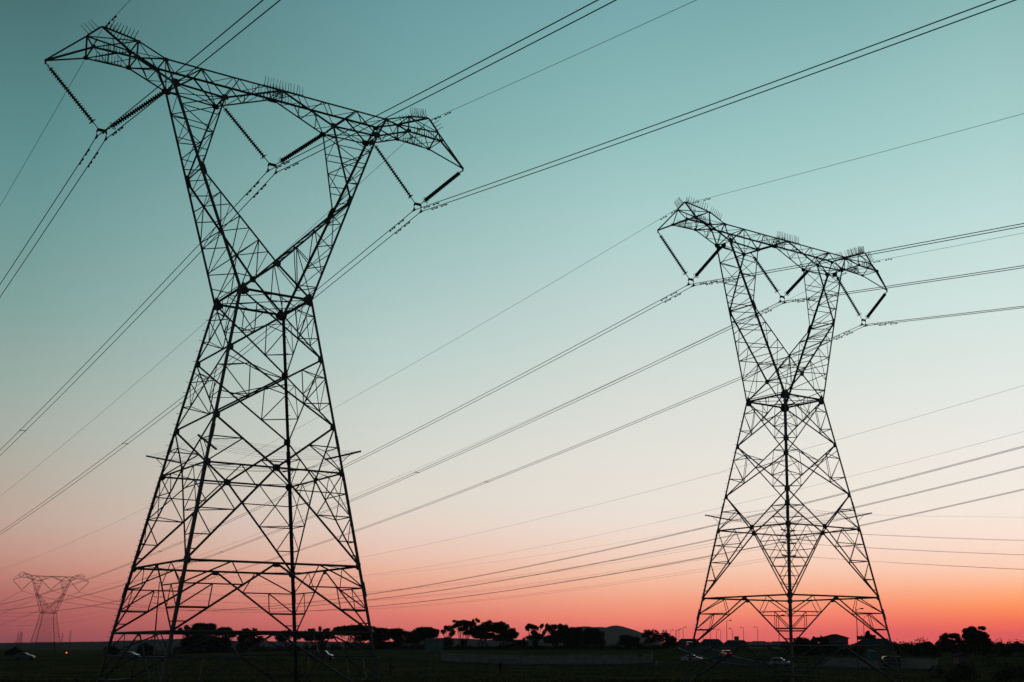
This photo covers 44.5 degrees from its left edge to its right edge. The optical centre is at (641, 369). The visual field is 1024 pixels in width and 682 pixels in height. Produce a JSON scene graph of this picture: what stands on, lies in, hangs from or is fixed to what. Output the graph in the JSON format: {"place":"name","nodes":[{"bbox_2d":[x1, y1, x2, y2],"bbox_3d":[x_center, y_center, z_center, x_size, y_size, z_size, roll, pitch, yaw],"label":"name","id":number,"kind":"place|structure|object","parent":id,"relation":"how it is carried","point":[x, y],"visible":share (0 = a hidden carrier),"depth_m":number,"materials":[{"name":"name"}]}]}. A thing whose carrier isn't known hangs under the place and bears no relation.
{"place":"outdoors","nodes":[
{"label":"outdoors","id":0,"kind":"place"},
{"bbox_2d":[0,8,122,205],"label":"earth wire","id":1,"kind":"object","parent":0,"point":[112,19],"visible":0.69,"depth_m":72.32,"materials":[{"name":"grey metal"}]},
{"bbox_2d":[0,638,661,648],"bbox_3d":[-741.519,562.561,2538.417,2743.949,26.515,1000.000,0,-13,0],"label":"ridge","id":2,"kind":"structure","parent":0,"point":[119,644],"depth_m":2344.70,"materials":[{"name":"black"}]},
{"bbox_2d":[3,0,695,493],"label":"earth wire","id":3,"kind":"object","parent":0,"point":[393,152],"visible":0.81,"depth_m":79.20,"materials":[{"name":"grey metal"}]},
{"bbox_2d":[25,658,750,666],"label":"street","id":4,"kind":"structure","parent":0,"point":[483,663],"depth_m":251.91,"materials":[{"name":"black asphalt"}]},
{"bbox_2d":[0,647,1023,681],"bbox_3d":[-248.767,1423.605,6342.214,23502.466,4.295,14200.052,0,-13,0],"label":"ground","id":5,"kind":"structure","parent":0,"point":[89,656],"depth_m":218.21,"materials":[{"name":"black plant"}]},
{"bbox_2d":[4,647,23,655],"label":"shrub","id":6,"kind":"object","parent":5,"relation":"on","point":[14,651],"visible":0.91,"depth_m":320.75,"materials":[{"name":"black plant"}]},
{"bbox_2d":[12,653,35,658],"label":"car","id":7,"kind":"object","parent":5,"relation":"on","point":[22,655],"visible":0.97,"depth_m":276.94,"materials":[{"name":"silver metal"}]},
{"bbox_2d":[14,572,88,652],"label":"pylon","id":8,"kind":"object","parent":5,"relation":"on","point":[54,647],"visible":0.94,"depth_m":439.57,"materials":[{"name":"metal"}]},
{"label":"insulator string","id":9,"kind":"object","parent":8,"relation":"hanging from","visible":0},
{"bbox_2d":[4,446,1023,610],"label":"twin conductor","id":10,"kind":"object","parent":9,"relation":"hanging from","point":[637,542],"visible":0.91,"depth_m":159.67,"materials":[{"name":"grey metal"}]},
{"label":"insulator string","id":11,"kind":"object","parent":8,"relation":"hanging from","visible":0},
{"bbox_2d":[0,489,1021,624],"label":"twin conductor","id":12,"kind":"object","parent":11,"relation":"hanging from","point":[641,568],"visible":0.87,"depth_m":190.16,"materials":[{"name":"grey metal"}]},
{"bbox_2d":[103,645,120,654],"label":"shrub","id":13,"kind":"object","parent":5,"relation":"on","point":[112,650],"visible":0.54,"depth_m":350.27,"materials":[{"name":"black plant"}]},
{"bbox_2d":[123,652,141,657],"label":"car","id":14,"kind":"object","parent":5,"relation":"on","point":[130,653],"visible":0.57,"depth_m":291.64,"materials":[{"name":"paint"}]},
{"bbox_2d":[136,642,156,654],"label":"tree","id":15,"kind":"object","parent":5,"relation":"on","point":[145,647],"visible":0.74,"depth_m":369.58,"materials":[{"name":"black plant"}]},
{"bbox_2d":[152,582,159,657],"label":"utility pole","id":16,"kind":"object","parent":5,"relation":"on","point":[156,622],"visible":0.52,"depth_m":303.68,"materials":[{"name":"metal"}]},
{"bbox_2d":[26,512,956,606],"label":"earth wire","id":17,"kind":"object","parent":16,"relation":"attached to","point":[596,546],"visible":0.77,"depth_m":175.00,"materials":[{"name":"grey metal"}]},
{"bbox_2d":[0,555,1023,625],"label":"power wire","id":18,"kind":"object","parent":16,"relation":"attached to","point":[614,582],"visible":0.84,"depth_m":165.08,"materials":[{"name":"grey metal"}]},
{"bbox_2d":[31,530,1015,615],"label":"power wire","id":19,"kind":"object","parent":16,"relation":"attached to","point":[638,556],"visible":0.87,"depth_m":163.44,"materials":[{"name":"grey metal"}]},
{"bbox_2d":[29,542,1023,620],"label":"power wire","id":20,"kind":"object","parent":16,"relation":"attached to","point":[588,577],"visible":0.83,"depth_m":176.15,"materials":[{"name":"grey metal"}]},
{"bbox_2d":[178,624,194,647],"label":"tree","id":21,"kind":"object","parent":5,"relation":"on","point":[184,642],"visible":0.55,"depth_m":419.50,"materials":[{"name":"black plant"}]},
{"bbox_2d":[185,622,217,652],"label":"tree","id":22,"kind":"object","parent":5,"relation":"on","point":[204,626],"visible":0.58,"depth_m":423.32,"materials":[{"name":"black plant"}]},
{"bbox_2d":[172,644,267,653],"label":"undergrowth","id":23,"kind":"object","parent":5,"relation":"on","point":[207,649],"visible":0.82,"depth_m":411.74,"materials":[{"name":"black plant"}]},
{"bbox_2d":[205,626,237,651],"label":"tree","id":24,"kind":"object","parent":5,"relation":"on","point":[223,639],"visible":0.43,"depth_m":419.56,"materials":[{"name":"black plant"}]},
{"bbox_2d":[236,628,263,648],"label":"tree","id":25,"kind":"object","parent":5,"relation":"on","point":[243,639],"visible":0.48,"depth_m":421.75,"materials":[{"name":"black plant"}]},
{"bbox_2d":[44,20,463,681],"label":"pylon","id":26,"kind":"object","parent":5,"relation":"on","point":[280,318],"visible":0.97,"depth_m":69.57,"materials":[{"name":"metal"}]},
{"bbox_2d":[45,61,169,140],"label":"insulator string","id":27,"kind":"object","parent":26,"relation":"hanging from","point":[141,106],"visible":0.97,"depth_m":67.17,"materials":[{"name":"black ceramic"}]},
{"bbox_2d":[0,0,280,296],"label":"twin conductor","id":28,"kind":"object","parent":27,"relation":"hanging from","point":[103,132],"visible":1,"depth_m":62.72,"materials":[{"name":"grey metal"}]},
{"bbox_2d":[220,102,327,174],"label":"insulator string","id":29,"kind":"object","parent":26,"relation":"hanging from","point":[299,149],"visible":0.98,"depth_m":72.94,"materials":[{"name":"black ceramic"}]},
{"bbox_2d":[0,0,615,453],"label":"twin conductor","id":30,"kind":"object","parent":29,"relation":"hanging from","point":[356,132],"visible":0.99,"depth_m":64.83,"materials":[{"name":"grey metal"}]},
{"bbox_2d":[374,145,463,212],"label":"insulator string","id":31,"kind":"object","parent":26,"relation":"hanging from","point":[446,183],"visible":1,"depth_m":78.48,"materials":[{"name":"black ceramic"}]},
{"bbox_2d":[0,0,1015,534],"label":"twin conductor","id":32,"kind":"object","parent":31,"relation":"hanging from","point":[586,154],"visible":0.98,"depth_m":61.34,"materials":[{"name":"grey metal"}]},
{"bbox_2d":[274,630,301,648],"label":"tree","id":33,"kind":"object","parent":5,"relation":"on","point":[279,639],"visible":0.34,"depth_m":419.01,"materials":[{"name":"black plant"}]},
{"bbox_2d":[262,642,371,651],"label":"undergrowth","id":34,"kind":"object","parent":5,"relation":"on","point":[337,647],"visible":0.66,"depth_m":412.74,"materials":[{"name":"black plant"}]},
{"bbox_2d":[301,626,335,648],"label":"tree","id":35,"kind":"object","parent":5,"relation":"on","point":[318,638],"visible":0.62,"depth_m":424.23,"materials":[{"name":"black plant"}]},
{"bbox_2d":[310,650,333,659],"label":"car","id":36,"kind":"object","parent":5,"relation":"on","point":[325,653],"visible":0.75,"depth_m":264.39,"materials":[{"name":"grey paint"}]},
{"bbox_2d":[331,624,375,649],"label":"tree","id":37,"kind":"object","parent":5,"relation":"on","point":[361,637],"visible":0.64,"depth_m":415.38,"materials":[{"name":"black plant"}]},
{"bbox_2d":[368,626,392,649],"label":"tree","id":38,"kind":"object","parent":5,"relation":"on","point":[380,634],"visible":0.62,"depth_m":421.76,"materials":[{"name":"black plant"}]},
{"bbox_2d":[370,640,410,649],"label":"undergrowth","id":39,"kind":"object","parent":5,"relation":"on","point":[390,646],"visible":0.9,"depth_m":411.70,"materials":[{"name":"black plant"}]},
{"bbox_2d":[386,627,406,649],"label":"tree","id":40,"kind":"object","parent":5,"relation":"on","point":[397,637],"visible":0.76,"depth_m":425.27,"materials":[{"name":"black plant"}]},
{"bbox_2d":[403,629,423,647],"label":"tree","id":41,"kind":"object","parent":5,"relation":"on","point":[413,636],"visible":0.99,"depth_m":417.01,"materials":[{"name":"black plant"}]},
{"bbox_2d":[396,660,436,674],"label":"football goal","id":42,"kind":"object","parent":5,"relation":"on","point":[415,660],"visible":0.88,"depth_m":182.99,"materials":[{"name":"grey paint"}]},
{"bbox_2d":[414,627,439,641],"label":"tree","id":43,"kind":"object","parent":5,"relation":"on","point":[427,632],"visible":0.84,"depth_m":418.61,"materials":[{"name":"black plant"}]},
{"bbox_2d":[424,638,443,658],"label":"sight screen","id":44,"kind":"object","parent":5,"relation":"on","point":[433,645],"visible":0.92,"depth_m":292.79,"materials":[{"name":"grey metal"}]},
{"bbox_2d":[440,625,455,648],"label":"tree","id":45,"kind":"object","parent":5,"relation":"on","point":[449,641],"visible":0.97,"depth_m":414.38,"materials":[{"name":"black plant"}]},
{"bbox_2d":[451,618,479,645],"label":"tree","id":46,"kind":"object","parent":5,"relation":"on","point":[466,627],"visible":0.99,"depth_m":420.30,"materials":[{"name":"black plant"}]},
{"bbox_2d":[470,620,495,646],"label":"tree","id":47,"kind":"object","parent":5,"relation":"on","point":[482,630],"visible":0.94,"depth_m":423.68,"materials":[{"name":"black plant"}]},
{"bbox_2d":[491,621,519,646],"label":"tree","id":48,"kind":"object","parent":5,"relation":"on","point":[504,631],"visible":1,"depth_m":417.62,"materials":[{"name":"black plant"}]},
{"bbox_2d":[488,660,527,675],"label":"football goal","id":49,"kind":"object","parent":5,"relation":"on","point":[507,675],"visible":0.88,"depth_m":177.19,"materials":[{"name":"grey paint"}]},
{"bbox_2d":[506,638,529,647],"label":"tree","id":50,"kind":"object","parent":5,"relation":"on","point":[523,642],"visible":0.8,"depth_m":417.79,"materials":[{"name":"black plant"}]},
{"bbox_2d":[524,623,545,647],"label":"tree","id":51,"kind":"object","parent":5,"relation":"on","point":[536,636],"visible":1,"depth_m":419.92,"materials":[{"name":"black plant"}]},
{"bbox_2d":[407,644,675,649],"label":"undergrowth","id":52,"kind":"object","parent":5,"relation":"on","point":[530,647],"visible":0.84,"depth_m":408.38,"materials":[{"name":"black plant"}]},
{"bbox_2d":[441,652,652,663],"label":"wall","id":53,"kind":"structure","parent":5,"relation":"on","point":[568,659],"depth_m":271.16,"materials":[{"name":"concrete"}]},
{"bbox_2d":[544,623,562,646],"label":"tree","id":54,"kind":"object","parent":5,"relation":"on","point":[553,632],"visible":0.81,"depth_m":422.45,"materials":[{"name":"black plant"}]},
{"bbox_2d":[557,624,583,649],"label":"tree","id":55,"kind":"object","parent":5,"relation":"on","point":[568,636],"visible":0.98,"depth_m":417.82,"materials":[{"name":"black plant"}]},
{"bbox_2d":[581,628,605,647],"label":"tree","id":56,"kind":"object","parent":5,"relation":"on","point":[594,636],"visible":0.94,"depth_m":423.60,"materials":[{"name":"black plant"}]},
{"bbox_2d":[616,634,642,649],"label":"tree","id":57,"kind":"object","parent":5,"relation":"on","point":[628,640],"visible":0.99,"depth_m":412.17,"materials":[{"name":"black plant"}]},
{"bbox_2d":[641,628,659,649],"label":"tree","id":58,"kind":"object","parent":5,"relation":"on","point":[650,635],"visible":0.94,"depth_m":391.00,"materials":[{"name":"black plant"}]},
{"bbox_2d":[656,631,676,648],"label":"tree","id":59,"kind":"object","parent":5,"relation":"on","point":[673,640],"visible":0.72,"depth_m":387.24,"materials":[{"name":"black plant"}]},
{"bbox_2d":[676,639,699,647],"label":"house","id":60,"kind":"structure","parent":5,"relation":"on","point":[681,643],"depth_m":389.21,"materials":[{"name":"brown paint"}]},
{"bbox_2d":[699,639,722,644],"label":"house","id":61,"kind":"structure","parent":5,"relation":"on","point":[711,642],"depth_m":385.84,"materials":[{"name":"paint"}]},
{"bbox_2d":[722,640,746,644],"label":"house","id":62,"kind":"structure","parent":5,"relation":"on","point":[729,642],"depth_m":380.72,"materials":[{"name":"paint"}]},
{"bbox_2d":[747,641,780,648],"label":"wall","id":63,"kind":"structure","parent":5,"relation":"on","point":[762,643],"depth_m":318.22,"materials":[{"name":"paint"}]},
{"bbox_2d":[657,196,902,681],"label":"pylon","id":64,"kind":"object","parent":5,"relation":"on","point":[784,407],"visible":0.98,"depth_m":94.55,"materials":[{"name":"metal"}]},
{"bbox_2d":[657,231,723,286],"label":"insulator string","id":65,"kind":"object","parent":64,"relation":"hanging from","point":[708,261],"visible":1,"depth_m":92.27,"materials":[{"name":"black ceramic"}]},
{"bbox_2d":[2,223,1023,604],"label":"twin conductor","id":66,"kind":"object","parent":65,"relation":"hanging from","point":[612,329],"visible":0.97,"depth_m":93.49,"materials":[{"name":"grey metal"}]},
{"bbox_2d":[751,252,810,303],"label":"insulator string","id":67,"kind":"object","parent":64,"relation":"hanging from","point":[795,284],"visible":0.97,"depth_m":98.11,"materials":[{"name":"black ceramic"}]},
{"bbox_2d":[6,265,1023,609],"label":"twin conductor","id":68,"kind":"object","parent":67,"relation":"hanging from","point":[626,375],"visible":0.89,"depth_m":109.19,"materials":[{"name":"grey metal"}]},
{"bbox_2d":[836,276,887,326],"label":"insulator string","id":69,"kind":"object","parent":64,"relation":"hanging from","point":[874,306],"visible":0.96,"depth_m":103.69,"materials":[{"name":"black ceramic"}]},
{"bbox_2d":[31,306,1023,612],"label":"twin conductor","id":70,"kind":"object","parent":69,"relation":"hanging from","point":[631,422],"visible":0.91,"depth_m":122.35,"materials":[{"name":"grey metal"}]},
{"bbox_2d":[781,529,795,668],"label":"utility pole","id":71,"kind":"object","parent":5,"relation":"on","point":[786,555],"visible":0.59,"depth_m":147.68,"materials":[{"name":"metal"}]},
{"bbox_2d":[793,637,810,652],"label":"tree","id":72,"kind":"object","parent":5,"relation":"on","point":[802,641],"visible":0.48,"depth_m":291.84,"materials":[{"name":"black plant"}]},
{"bbox_2d":[807,636,833,652],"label":"tree","id":73,"kind":"object","parent":5,"relation":"on","point":[816,640],"visible":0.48,"depth_m":292.37,"materials":[{"name":"black plant"}]},
{"bbox_2d":[784,642,863,655],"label":"undergrowth","id":74,"kind":"object","parent":5,"relation":"on","point":[824,650],"visible":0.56,"depth_m":286.19,"materials":[{"name":"black plant"}]},
{"bbox_2d":[821,634,848,644],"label":"house","id":75,"kind":"structure","parent":5,"relation":"on","point":[835,639],"depth_m":318.53,"materials":[{"name":"brown paint"}]},
{"bbox_2d":[823,657,891,667],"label":"wall","id":76,"kind":"structure","parent":5,"relation":"on","point":[848,661],"depth_m":233.77,"materials":[{"name":"concrete"}]},
{"bbox_2d":[856,608,863,671],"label":"street lamp","id":77,"kind":"object","parent":5,"relation":"on","point":[857,639],"visible":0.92,"depth_m":203.17,"materials":[{"name":"grey metal"}]},
{"bbox_2d":[861,630,875,638],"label":"tree","id":78,"kind":"object","parent":5,"relation":"on","point":[868,634],"visible":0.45,"depth_m":331.25,"materials":[{"name":"black plant"}]},
{"bbox_2d":[868,650,876,658],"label":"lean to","id":79,"kind":"object","parent":5,"relation":"on","point":[872,654],"visible":0.54,"depth_m":243.07,"materials":[{"name":"black"}]},
{"bbox_2d":[853,636,896,650],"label":"house","id":80,"kind":"structure","parent":5,"relation":"on","point":[872,641],"depth_m":306.64,"materials":[{"name":"brown paint"}]},
{"bbox_2d":[898,658,937,668],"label":"wall","id":81,"kind":"structure","parent":5,"relation":"on","point":[916,663],"depth_m":220.55,"materials":[{"name":"concrete"}]},
{"bbox_2d":[918,641,932,648],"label":"tree","id":82,"kind":"object","parent":5,"relation":"on","point":[925,642],"visible":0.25,"depth_m":311.31,"materials":[{"name":"black plant"}]},
{"bbox_2d":[928,664,966,681],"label":"bush","id":83,"kind":"object","parent":5,"relation":"on","point":[954,675],"visible":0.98,"depth_m":145.69,"materials":[{"name":"black plant"}]},
{"bbox_2d":[936,632,961,650],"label":"tree","id":84,"kind":"object","parent":5,"relation":"on","point":[955,636],"visible":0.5,"depth_m":307.45,"materials":[{"name":"black plant"}]},
{"bbox_2d":[890,637,1023,655],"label":"undergrowth","id":85,"kind":"object","parent":5,"relation":"on","point":[925,650],"visible":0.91,"depth_m":288.32,"materials":[{"name":"black plant"}]},
{"bbox_2d":[951,653,968,663],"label":"house","id":86,"kind":"structure","parent":5,"relation":"on","point":[960,657],"depth_m":241.63,"materials":[{"name":"brown paint"}]},
{"bbox_2d":[953,664,981,680],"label":"bush","id":87,"kind":"object","parent":5,"relation":"on","point":[966,672],"visible":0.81,"depth_m":152.86,"materials":[{"name":"black plant"}]},
{"bbox_2d":[957,626,992,649],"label":"tree","id":88,"kind":"object","parent":5,"relation":"on","point":[973,634],"visible":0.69,"depth_m":306.19,"materials":[{"name":"black plant"}]},
{"bbox_2d":[952,655,999,673],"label":"bush","id":89,"kind":"object","parent":5,"relation":"on","point":[973,665],"visible":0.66,"depth_m":184.13,"materials":[{"name":"black plant"}]},
{"bbox_2d":[987,667,1023,681],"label":"bush","id":90,"kind":"object","parent":5,"relation":"on","point":[1007,677],"visible":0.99,"depth_m":145.86,"materials":[{"name":"black plant"}]},
{"bbox_2d":[996,661,1023,679],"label":"bush","id":91,"kind":"object","parent":5,"relation":"on","point":[1007,664],"visible":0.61,"depth_m":160.00,"materials":[{"name":"black plant"}]},
{"bbox_2d":[0,0,1023,644],"label":"sky","id":92,"kind":"structure","parent":0,"point":[127,223],"materials":[{"name":"teal"}]},
{"bbox_2d":[3,233,1021,606],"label":"earth wire","id":93,"kind":"object","parent":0,"point":[599,387],"visible":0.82,"depth_m":123.56,"materials":[{"name":"grey metal"}]},
{"bbox_2d":[8,385,1023,582],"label":"earth wire","id":94,"kind":"object","parent":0,"point":[644,492],"visible":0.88,"depth_m":158.64,"materials":[{"name":"grey metal"}]},
{"bbox_2d":[15,113,1023,564],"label":"earth wire","id":95,"kind":"object","parent":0,"point":[635,233],"visible":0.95,"depth_m":94.48,"materials":[{"name":"grey metal"}]},
{"bbox_2d":[29,431,1023,599],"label":"earth wire","id":96,"kind":"object","parent":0,"point":[614,531],"visible":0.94,"depth_m":197.03,"materials":[{"name":"grey metal"}]},
{"bbox_2d":[541,625,660,644],"bbox_3d":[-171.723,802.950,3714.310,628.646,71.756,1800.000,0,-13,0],"label":"mountain","id":97,"kind":"structure","parent":0,"point":[612,633],"depth_m":3411.01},
{"bbox_2d":[681,655,702,661],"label":"car","id":98,"kind":"object","parent":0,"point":[685,658],"visible":0.81,"depth_m":254.54,"materials":[{"name":"grey paint"}]},
{"bbox_2d":[677,647,1021,669],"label":"road","id":99,"kind":"structure","parent":0,"point":[734,659],"depth_m":257.05,"materials":[{"name":"black asphalt"}]},
{"bbox_2d":[718,650,731,656],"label":"car","id":100,"kind":"object","parent":99,"relation":"on","point":[724,652],"visible":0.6,"depth_m":273.58,"materials":[{"name":"grey paint"}]},
{"bbox_2d":[769,659,789,665],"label":"car","id":101,"kind":"object","parent":99,"relation":"on","point":[785,663],"visible":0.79,"depth_m":235.82,"materials":[{"name":"grey paint"}]},
{"bbox_2d":[881,656,901,666],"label":"car","id":102,"kind":"object","parent":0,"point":[892,662],"visible":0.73,"depth_m":225.07,"materials":[{"name":"grey paint"}]},
{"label":"insulator string","id":103,"kind":"object","parent":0,"visible":0},
{"bbox_2d":[3,466,1022,613],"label":"twin conductor","id":104,"kind":"object","parent":103,"relation":"hanging from","point":[639,554],"visible":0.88,"depth_m":175.03,"materials":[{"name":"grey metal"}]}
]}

